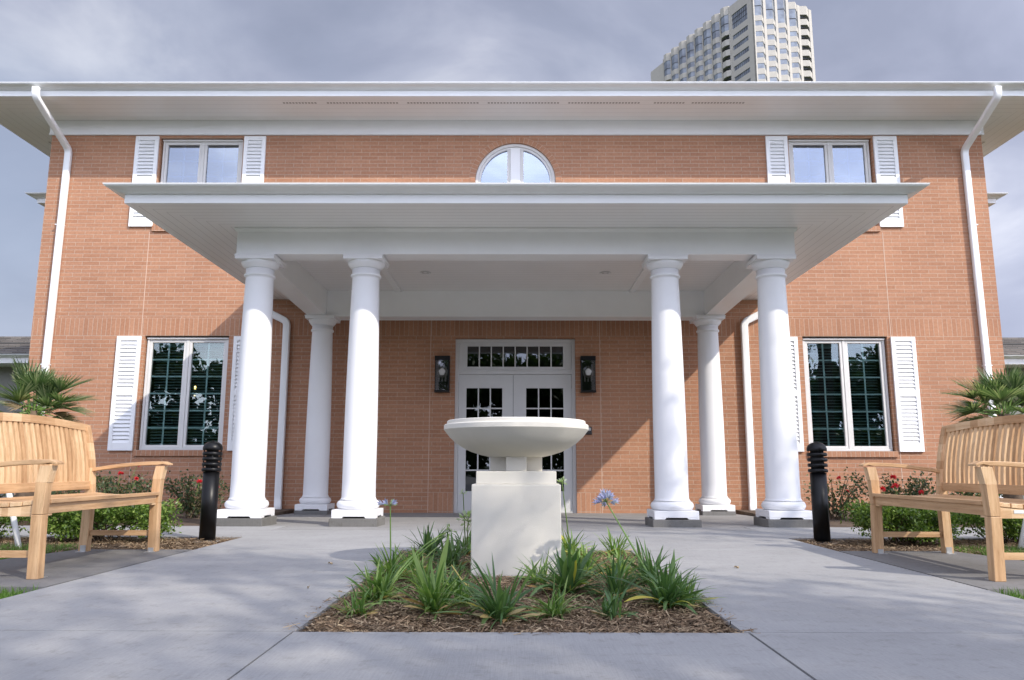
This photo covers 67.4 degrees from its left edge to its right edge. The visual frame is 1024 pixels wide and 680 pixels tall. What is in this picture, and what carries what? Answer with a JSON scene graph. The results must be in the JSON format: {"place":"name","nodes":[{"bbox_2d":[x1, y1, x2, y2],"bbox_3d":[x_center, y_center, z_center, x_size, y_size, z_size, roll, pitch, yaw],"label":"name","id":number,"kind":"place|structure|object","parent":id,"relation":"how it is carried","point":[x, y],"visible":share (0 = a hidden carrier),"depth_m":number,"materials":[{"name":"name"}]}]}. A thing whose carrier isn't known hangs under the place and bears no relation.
{"place":"outdoors","nodes":[
{"label":"outdoors","id":0,"kind":"place"},
{"bbox_2d":[0,526,1017,540],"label":"cross path","id":1,"kind":"structure","parent":0,"point":[841,533],"depth_m":7.33,"materials":[{"name":"concrete"}]},
{"bbox_2d":[0,509,1023,634],"bbox_3d":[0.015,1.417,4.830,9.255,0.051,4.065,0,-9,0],"label":"mulch","id":2,"kind":"object","parent":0,"point":[649,616],"visible":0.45,"depth_m":3.33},
{"bbox_2d":[6,493,21,547],"bbox_3d":[-4.090,1.232,6.239,0.606,0.904,0.042,-6,-11,34],"label":"prop stake","id":3,"kind":"object","parent":2,"relation":"on","point":[15,530],"depth_m":6.07,"materials":[{"name":"white"}]},
{"bbox_2d":[0,516,30,537],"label":"hedge shrub","id":4,"kind":"object","parent":2,"relation":"on","point":[6,520],"visible":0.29,"depth_m":6.55,"materials":[{"name":"green plant"}]},
{"bbox_2d":[0,357,97,525],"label":"fan palm","id":5,"kind":"object","parent":2,"relation":"on","point":[45,386],"visible":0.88,"depth_m":8.50,"materials":[{"name":"green plant"}]},
{"bbox_2d":[15,490,84,515],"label":"rose bush","id":6,"kind":"object","parent":2,"relation":"on","point":[59,492],"visible":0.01,"depth_m":9.58,"materials":[{"name":"green plant"}]},
{"bbox_2d":[24,498,182,542],"bbox_3d":[-3.469,1.531,6.552,1.244,0.413,0.602,0,-9,0],"label":"hedge shrub","id":7,"kind":"object","parent":2,"relation":"on","point":[69,526],"visible":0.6,"depth_m":6.41,"materials":[{"name":"green plant"}]},
{"bbox_2d":[96,466,170,493],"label":"rose bush","id":8,"kind":"object","parent":2,"relation":"on","point":[116,489],"visible":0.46,"depth_m":9.39,"materials":[{"name":"green plant"}]},
{"bbox_2d":[162,469,230,517],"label":"rose bush","id":9,"kind":"object","parent":2,"relation":"on","point":[189,506],"visible":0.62,"depth_m":9.63,"materials":[{"name":"green plant"}]},
{"bbox_2d":[197,440,222,542],"bbox_3d":[-2.628,1.319,6.685,0.240,0.880,0.240,0,-9,0],"label":"bollard light","id":10,"kind":"object","parent":2,"relation":"on","point":[209,502],"visible":0.95,"depth_m":6.64,"materials":[{"name":"metal"}]},
{"bbox_2d":[331,584,382,619],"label":"agapanthus","id":11,"kind":"object","parent":2,"relation":"on","point":[356,607],"visible":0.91,"depth_m":3.28,"materials":[{"name":"green plant"}]},
{"bbox_2d":[352,499,421,583],"bbox_3d":[-0.704,1.116,4.290,0.404,0.462,0.421,4,-10,-20],"label":"agapanthus","id":12,"kind":"object","parent":2,"relation":"on","point":[390,563],"visible":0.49,"depth_m":4.27,"materials":[{"name":"green plant"}]},
{"bbox_2d":[338,524,456,607],"bbox_3d":[-0.591,1.173,4.120,0.379,0.293,1.336,-1,-9,6],"label":"agapanthus","id":13,"kind":"object","parent":2,"relation":"on","point":[379,590],"visible":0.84,"depth_m":3.63,"materials":[{"name":"green plant"}]},
{"bbox_2d":[389,544,437,572],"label":"agapanthus","id":14,"kind":"object","parent":2,"relation":"on","point":[413,567],"visible":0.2,"depth_m":4.62,"materials":[{"name":"green plant"}]},
{"bbox_2d":[393,546,453,588],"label":"agapanthus","id":15,"kind":"object","parent":2,"relation":"on","point":[427,569],"visible":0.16,"depth_m":4.10,"materials":[{"name":"green plant"}]},
{"bbox_2d":[380,532,479,623],"bbox_3d":[-0.363,1.018,3.345,0.426,0.347,0.419,7,-12,-35],"label":"agapanthus","id":16,"kind":"object","parent":2,"relation":"on","point":[430,597],"visible":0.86,"depth_m":3.32,"materials":[{"name":"green plant"}]},
{"bbox_2d":[402,522,459,560],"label":"agapanthus","id":17,"kind":"object","parent":2,"relation":"on","point":[427,539],"visible":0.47,"depth_m":5.32,"materials":[{"name":"green plant"}]},
{"bbox_2d":[422,528,470,570],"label":"agapanthus","id":18,"kind":"object","parent":2,"relation":"on","point":[453,555],"visible":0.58,"depth_m":4.79,"materials":[{"name":"green plant"}]},
{"bbox_2d":[433,559,475,588],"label":"agapanthus","id":19,"kind":"object","parent":2,"relation":"on","point":[451,579],"visible":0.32,"depth_m":3.99,"materials":[{"name":"green plant"}]},
{"bbox_2d":[440,489,470,554],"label":"agapanthus","id":20,"kind":"object","parent":2,"relation":"on","point":[467,539],"visible":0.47,"depth_m":5.48,"materials":[{"name":"green plant"}]},
{"bbox_2d":[441,565,484,610],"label":"agapanthus","id":21,"kind":"object","parent":2,"relation":"on","point":[459,592],"visible":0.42,"depth_m":3.49,"materials":[{"name":"green plant"}]},
{"bbox_2d":[435,555,545,631],"bbox_3d":[-0.098,1.028,3.175,0.486,0.273,0.498,0,-9,0],"label":"agapanthus","id":22,"kind":"object","parent":2,"relation":"on","point":[498,608],"visible":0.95,"depth_m":3.16,"materials":[{"name":"green plant"}]},
{"bbox_2d":[444,417,588,578],"bbox_3d":[0.026,0.970,4.765,0.907,0.928,0.907,0,-9,0],"label":"stone basin","id":23,"kind":"object","parent":2,"relation":"on","point":[516,505],"visible":0.99,"depth_m":4.49,"materials":[{"name":"white stone"}]},
{"bbox_2d":[513,550,558,586],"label":"agapanthus","id":24,"kind":"object","parent":2,"relation":"on","point":[541,571],"visible":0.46,"depth_m":4.21,"materials":[{"name":"green plant"}]},
{"bbox_2d":[523,572,590,621],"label":"agapanthus","id":25,"kind":"object","parent":2,"relation":"on","point":[558,607],"visible":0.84,"depth_m":3.28,"materials":[{"name":"green plant"}]},
{"bbox_2d":[524,534,615,596],"bbox_3d":[0.302,1.135,3.888,0.468,0.295,0.503,-2,-10,11],"label":"agapanthus","id":26,"kind":"object","parent":2,"relation":"on","point":[568,566],"visible":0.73,"depth_m":3.84,"materials":[{"name":"green plant"}]},
{"bbox_2d":[556,476,597,554],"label":"agapanthus","id":27,"kind":"object","parent":2,"relation":"on","point":[564,541],"visible":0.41,"depth_m":5.47,"materials":[{"name":"green plant"}]},
{"bbox_2d":[557,543,611,579],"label":"agapanthus","id":28,"kind":"object","parent":2,"relation":"on","point":[588,563],"visible":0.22,"depth_m":4.42,"materials":[{"name":"green plant"}]},
{"bbox_2d":[565,544,619,566],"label":"agapanthus","id":29,"kind":"object","parent":2,"relation":"on","point":[592,557],"visible":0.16,"depth_m":4.95,"materials":[{"name":"green plant"}]},
{"bbox_2d":[577,586,638,620],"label":"agapanthus","id":30,"kind":"object","parent":2,"relation":"on","point":[611,605],"visible":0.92,"depth_m":3.24,"materials":[{"name":"green plant"}]},
{"bbox_2d":[576,550,652,602],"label":"agapanthus","id":31,"kind":"object","parent":2,"relation":"on","point":[613,585],"visible":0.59,"depth_m":3.68,"materials":[{"name":"green plant"}]},
{"bbox_2d":[594,525,635,557],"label":"agapanthus","id":32,"kind":"object","parent":2,"relation":"on","point":[611,547],"visible":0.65,"depth_m":5.52,"materials":[{"name":"green plant"}]},
{"bbox_2d":[593,543,636,573],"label":"agapanthus","id":33,"kind":"object","parent":2,"relation":"on","point":[617,554],"visible":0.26,"depth_m":4.58,"materials":[{"name":"green plant"}]},
{"bbox_2d":[592,489,713,613],"bbox_3d":[0.537,0.996,3.740,0.511,0.522,0.987,5,-10,-26],"label":"agapanthus","id":34,"kind":"object","parent":2,"relation":"on","point":[667,596],"visible":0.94,"depth_m":3.47,"materials":[{"name":"green plant"}]},
{"bbox_2d":[621,536,690,586],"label":"agapanthus","id":35,"kind":"object","parent":2,"relation":"on","point":[649,566],"visible":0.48,"depth_m":4.12,"materials":[{"name":"green plant"}]},
{"bbox_2d":[638,554,693,590],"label":"agapanthus","id":36,"kind":"object","parent":2,"relation":"on","point":[665,571],"visible":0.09,"depth_m":3.84,"materials":[{"name":"green plant"}]},
{"bbox_2d":[655,567,724,611],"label":"agapanthus","id":37,"kind":"object","parent":2,"relation":"on","point":[692,586],"visible":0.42,"depth_m":3.54,"materials":[{"name":"green plant"}]},
{"bbox_2d":[806,441,833,544],"bbox_3d":[2.651,1.317,6.623,0.240,0.880,0.240,0,-9,0],"label":"bollard light","id":38,"kind":"object","parent":2,"relation":"on","point":[819,496],"visible":0.94,"depth_m":6.58,"materials":[{"name":"metal"}]},
{"bbox_2d":[803,467,865,519],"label":"rose bush","id":39,"kind":"object","parent":2,"relation":"on","point":[836,505],"visible":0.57,"depth_m":9.53,"materials":[{"name":"green plant"}]},
{"bbox_2d":[849,470,935,518],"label":"rose bush","id":40,"kind":"object","parent":2,"relation":"on","point":[918,489],"visible":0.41,"depth_m":9.32,"materials":[{"name":"green plant"}]},
{"bbox_2d":[839,499,964,545],"bbox_3d":[3.221,1.519,6.383,0.871,0.404,0.611,0,-9,0],"label":"hedge shrub","id":41,"kind":"object","parent":2,"relation":"on","point":[895,519],"visible":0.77,"depth_m":6.23,"materials":[{"name":"green plant"}]},
{"bbox_2d":[931,486,1002,497],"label":"rose bush","id":42,"kind":"object","parent":2,"relation":"on","point":[968,494],"visible":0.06,"depth_m":9.28,"materials":[{"name":"green plant"}]},
{"bbox_2d":[935,364,1023,526],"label":"fan palm","id":43,"kind":"object","parent":2,"relation":"on","point":[1003,393],"visible":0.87,"depth_m":8.50,"materials":[{"name":"green plant"}]},
{"bbox_2d":[950,513,1022,544],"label":"hedge shrub","id":44,"kind":"object","parent":2,"relation":"on","point":[1009,526],"visible":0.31,"depth_m":6.41,"materials":[{"name":"green plant"}]},
{"bbox_2d":[1018,518,1023,549],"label":"prop stake","id":45,"kind":"object","parent":2,"relation":"on","point":[1021,541],"visible":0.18,"depth_m":6.05,"materials":[{"name":"white"}]},
{"bbox_2d":[0,530,1023,679],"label":"walkway","id":46,"kind":"structure","parent":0,"point":[228,610],"depth_m":2.96,"materials":[{"name":"concrete"}]},
{"bbox_2d":[0,0,1023,337],"label":"sky","id":47,"kind":"structure","parent":0,"point":[41,40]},
{"bbox_2d":[651,0,815,81],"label":"tower block","id":48,"kind":"structure","parent":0,"point":[754,40],"depth_m":212.56,"materials":[{"name":"concrete"}]},
{"bbox_2d":[664,60,670,75],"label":"window","id":49,"kind":"structure","parent":48,"relation":"in","point":[667,68],"depth_m":241.12,"materials":[{"name":"blue glass"}]},
{"bbox_2d":[672,54,677,70],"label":"window","id":50,"kind":"structure","parent":48,"relation":"in","point":[674,58],"depth_m":237.59,"materials":[{"name":"blue glass"}]},
{"bbox_2d":[679,48,685,64],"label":"window","id":51,"kind":"structure","parent":48,"relation":"in","point":[682,53],"depth_m":234.16,"materials":[{"name":"blue glass"}]},
{"bbox_2d":[687,42,693,58],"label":"window","id":52,"kind":"structure","parent":48,"relation":"in","point":[690,47],"depth_m":230.70,"materials":[{"name":"blue glass"}]},
{"bbox_2d":[695,35,702,51],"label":"window","id":53,"kind":"structure","parent":48,"relation":"in","point":[698,40],"depth_m":227.24,"materials":[{"name":"blue glass"}]},
{"bbox_2d":[703,29,710,45],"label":"window","id":54,"kind":"structure","parent":48,"relation":"in","point":[707,33],"depth_m":223.71,"materials":[{"name":"blue glass"}]},
{"bbox_2d":[704,49,711,56],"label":"window","id":55,"kind":"structure","parent":48,"relation":"in","point":[708,51],"depth_m":222.89,"materials":[{"name":"blue glass"}]},
{"bbox_2d":[712,22,719,39],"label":"window","id":56,"kind":"structure","parent":48,"relation":"in","point":[715,27],"depth_m":220.24,"materials":[{"name":"blue glass"}]},
{"bbox_2d":[713,52,720,59],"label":"window","id":57,"kind":"structure","parent":48,"relation":"in","point":[717,55],"depth_m":218.90,"materials":[{"name":"blue glass"}]},
{"bbox_2d":[714,72,721,79],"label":"window","id":58,"kind":"structure","parent":48,"relation":"in","point":[719,75],"depth_m":217.89,"materials":[{"name":"blue glass"}]},
{"bbox_2d":[721,15,728,33],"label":"window","id":59,"kind":"structure","parent":48,"relation":"in","point":[724,20],"depth_m":216.78,"materials":[{"name":"blue glass"}]},
{"bbox_2d":[732,4,746,28],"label":"window","id":60,"kind":"structure","parent":48,"relation":"in","point":[740,16],"depth_m":212.27,"materials":[{"name":"blue glass"}]},
{"bbox_2d":[733,26,747,39],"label":"window","id":61,"kind":"structure","parent":48,"relation":"in","point":[746,28],"depth_m":211.44,"materials":[{"name":"blue glass"}]},
{"bbox_2d":[734,36,748,49],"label":"window","id":62,"kind":"structure","parent":48,"relation":"in","point":[743,41],"depth_m":210.88,"materials":[{"name":"blue glass"}]},
{"bbox_2d":[734,47,748,60],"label":"window","id":63,"kind":"structure","parent":48,"relation":"in","point":[740,54],"depth_m":210.47,"materials":[{"name":"blue glass"}]},
{"bbox_2d":[735,57,749,70],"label":"window","id":64,"kind":"structure","parent":48,"relation":"in","point":[747,60],"depth_m":209.82,"materials":[{"name":"blue glass"}]},
{"bbox_2d":[735,68,749,80],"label":"window","id":65,"kind":"structure","parent":48,"relation":"in","point":[747,71],"depth_m":209.49,"materials":[{"name":"blue glass"}]},
{"bbox_2d":[754,0,762,15],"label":"window","id":66,"kind":"structure","parent":48,"relation":"in","point":[758,7],"depth_m":207.48,"materials":[{"name":"blue glass"}]},
{"bbox_2d":[755,20,763,26],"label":"window","id":67,"kind":"structure","parent":48,"relation":"in","point":[756,22],"depth_m":206.65,"materials":[{"name":"blue glass"}]},
{"bbox_2d":[756,31,763,36],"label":"window","id":68,"kind":"structure","parent":48,"relation":"in","point":[758,33],"depth_m":206.17,"materials":[{"name":"blue glass"}]},
{"bbox_2d":[756,42,764,47],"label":"window","id":69,"kind":"structure","parent":48,"relation":"in","point":[759,44],"depth_m":205.64,"materials":[{"name":"blue glass"}]},
{"bbox_2d":[758,63,765,68],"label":"window","id":70,"kind":"structure","parent":48,"relation":"in","point":[761,65],"depth_m":204.64,"materials":[{"name":"blue glass"}]},
{"bbox_2d":[758,74,766,80],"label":"window","id":71,"kind":"structure","parent":48,"relation":"in","point":[760,76],"depth_m":204.14,"materials":[{"name":"blue glass"}]},
{"bbox_2d":[765,0,774,20],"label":"window","id":72,"kind":"structure","parent":48,"relation":"in","point":[770,14],"depth_m":209.24,"materials":[{"name":"blue glass"}]},
{"bbox_2d":[767,24,775,30],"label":"window","id":73,"kind":"structure","parent":48,"relation":"in","point":[769,26],"depth_m":208.32,"materials":[{"name":"blue glass"}]},
{"bbox_2d":[767,35,775,40],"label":"window","id":74,"kind":"structure","parent":48,"relation":"in","point":[769,37],"depth_m":207.86,"materials":[{"name":"blue glass"}]},
{"bbox_2d":[768,45,776,51],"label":"window","id":75,"kind":"structure","parent":48,"relation":"in","point":[770,47],"depth_m":207.33,"materials":[{"name":"blue glass"}]},
{"bbox_2d":[768,56,776,61],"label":"window","id":76,"kind":"structure","parent":48,"relation":"in","point":[771,58],"depth_m":206.80,"materials":[{"name":"blue glass"}]},
{"bbox_2d":[769,66,777,72],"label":"window","id":77,"kind":"structure","parent":48,"relation":"in","point":[771,69],"depth_m":206.29,"materials":[{"name":"blue glass"}]},
{"bbox_2d":[777,0,785,23],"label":"window","id":78,"kind":"structure","parent":48,"relation":"in","point":[781,11],"depth_m":211.03,"materials":[{"name":"blue glass"}]},
{"bbox_2d":[778,28,786,33],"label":"window","id":79,"kind":"structure","parent":48,"relation":"in","point":[781,30],"depth_m":210.06,"materials":[{"name":"blue glass"}]},
{"bbox_2d":[779,38,787,44],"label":"window","id":80,"kind":"structure","parent":48,"relation":"in","point":[781,40],"depth_m":209.54,"materials":[{"name":"blue glass"}]},
{"bbox_2d":[780,59,788,65],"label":"window","id":81,"kind":"structure","parent":48,"relation":"in","point":[783,61],"depth_m":208.52,"materials":[{"name":"blue glass"}]},
{"bbox_2d":[781,70,789,76],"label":"window","id":82,"kind":"structure","parent":48,"relation":"in","point":[783,72],"depth_m":208.01,"materials":[{"name":"blue glass"}]},
{"bbox_2d":[789,9,797,27],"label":"window","id":83,"kind":"structure","parent":48,"relation":"in","point":[792,12],"depth_m":212.58,"materials":[{"name":"blue glass"}]},
{"bbox_2d":[790,31,797,36],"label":"window","id":84,"kind":"structure","parent":48,"relation":"in","point":[794,33],"depth_m":211.75,"materials":[{"name":"blue glass"}]},
{"bbox_2d":[791,52,799,58],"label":"window","id":85,"kind":"structure","parent":48,"relation":"in","point":[793,54],"depth_m":210.72,"materials":[{"name":"blue glass"}]},
{"bbox_2d":[793,73,800,78],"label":"window","id":86,"kind":"structure","parent":48,"relation":"in","point":[795,75],"depth_m":209.70,"materials":[{"name":"blue glass"}]},
{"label":"lawn","id":87,"kind":"structure","parent":0,"visible":0},
{"bbox_2d":[0,549,190,593],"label":"bench pad","id":88,"kind":"object","parent":87,"relation":"on","point":[64,567],"visible":0.54,"depth_m":4.84,"materials":[{"name":"concrete"}]},
{"bbox_2d":[0,412,172,578],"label":"bench","id":89,"kind":"object","parent":88,"relation":"on","point":[42,457],"visible":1,"depth_m":5.05,"materials":[{"name":"brown wood"}]},
{"bbox_2d":[0,540,1023,598],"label":"grass","id":90,"kind":"structure","parent":87,"relation":"on","point":[4,593],"depth_m":5.75,"materials":[{"name":"green plant"}]},
{"bbox_2d":[839,551,1023,595],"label":"bench pad","id":91,"kind":"object","parent":87,"relation":"on","point":[966,568],"visible":0.55,"depth_m":4.86,"materials":[{"name":"concrete"}]},
{"bbox_2d":[859,414,1023,581],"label":"bench","id":92,"kind":"object","parent":91,"relation":"on","point":[984,457],"visible":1,"depth_m":5.11,"materials":[{"name":"brown wood"}]},
{"label":"ground","id":93,"kind":"structure","parent":0,"visible":0},
{"bbox_2d":[25,192,45,206],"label":"side wing","id":94,"kind":"structure","parent":93,"relation":"on","point":[40,197],"depth_m":14.85,"materials":[{"name":"white paint"}]},
{"bbox_2d":[0,81,1023,512],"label":"brick building","id":95,"kind":"structure","parent":93,"relation":"on","point":[894,323],"depth_m":12.30,"materials":[{"name":"brick"}]},
{"bbox_2d":[0,336,30,497],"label":"wing","id":96,"kind":"structure","parent":95,"relation":"attached to","point":[14,347],"depth_m":17.83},
{"bbox_2d":[139,337,228,449],"bbox_3d":[-5.197,0.856,12.256,1.305,1.790,0.190,0,-9,0],"label":"window","id":97,"kind":"structure","parent":95,"relation":"in","point":[188,345],"depth_m":12.24,"materials":[{"name":"plastic"}]},
{"bbox_2d":[190,343,199,395],"bbox_3d":[-5.906,0.539,14.338,0.318,1.046,0.230,0,-9,0],"label":"chandelier","id":98,"kind":"object","parent":95,"relation":"hanging from","point":[195,380],"visible":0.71,"depth_m":14.27,"materials":[{"name":"brown metal"}]},
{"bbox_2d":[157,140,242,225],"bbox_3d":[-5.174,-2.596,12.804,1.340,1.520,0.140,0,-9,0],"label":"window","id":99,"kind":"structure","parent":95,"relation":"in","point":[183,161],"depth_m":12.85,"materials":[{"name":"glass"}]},
{"bbox_2d":[434,356,449,392],"bbox_3d":[-1.095,0.539,12.074,0.236,0.570,0.170,0,-9,0],"label":"wall lantern","id":100,"kind":"object","parent":95,"relation":"attached to","point":[442,373],"depth_m":12.09,"materials":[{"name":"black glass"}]},
{"bbox_2d":[457,375,512,510],"bbox_3d":[-0.424,1.604,12.087,0.877,2.130,0.060,0,-9,0],"label":"door leaf","id":101,"kind":"structure","parent":95,"relation":"in","point":[479,395],"depth_m":12.17,"materials":[{"name":"paint"}]},
{"bbox_2d":[475,144,554,182],"bbox_3d":[0.056,-2.609,12.798,1.322,1.321,0.175,0,-9,0],"label":"window","id":102,"kind":"structure","parent":95,"relation":"in","point":[528,165],"depth_m":12.79,"materials":[{"name":"glass"}]},
{"bbox_2d":[513,375,572,510],"bbox_3d":[0.490,1.605,12.084,0.939,2.130,0.060,0,-9,0],"label":"door leaf","id":103,"kind":"structure","parent":95,"relation":"in","point":[533,395],"depth_m":12.17,"materials":[{"name":"paint"}]},
{"bbox_2d":[580,356,595,392],"bbox_3d":[1.195,0.541,12.065,0.236,0.570,0.170,0,-9,0],"label":"wall lantern","id":104,"kind":"object","parent":95,"relation":"attached to","point":[588,373],"depth_m":12.06,"materials":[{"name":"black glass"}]},
{"bbox_2d":[585,427,591,434],"bbox_3d":[1.189,1.415,11.988,0.116,0.124,0.033,0,-9,0],"label":"card reader","id":105,"kind":"object","parent":95,"relation":"attached to","point":[589,431],"visible":0.5,"depth_m":11.97,"materials":[{"name":"grey metal"}]},
{"bbox_2d":[788,140,871,182],"bbox_3d":[5.286,-2.585,12.760,1.340,1.520,0.140,0,-9,0],"label":"window","id":106,"kind":"structure","parent":95,"relation":"in","point":[811,161],"depth_m":12.81,"materials":[{"name":"glass"}]},
{"bbox_2d":[802,338,892,450],"bbox_3d":[5.298,0.867,12.212,1.305,1.790,0.190,0,-9,0],"label":"window","id":107,"kind":"structure","parent":95,"relation":"in","point":[842,344],"depth_m":12.20,"materials":[{"name":"plastic"}]},
{"bbox_2d":[1002,337,1023,498],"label":"wing","id":108,"kind":"structure","parent":95,"relation":"attached to","point":[1013,348],"depth_m":17.77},
{"bbox_2d":[268,513,761,530],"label":"porch slab","id":109,"kind":"structure","parent":93,"relation":"on","point":[575,521],"depth_m":8.91,"materials":[{"name":"concrete"}]},
{"bbox_2d":[103,183,929,527],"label":"portico","id":110,"kind":"structure","parent":109,"relation":"on","point":[663,257],"depth_m":8.57,"materials":[{"name":"white paint"}]},
{"bbox_2d":[987,193,1007,206],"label":"side wing","id":111,"kind":"structure","parent":93,"relation":"on","point":[992,198],"depth_m":14.79,"materials":[{"name":"white paint"}]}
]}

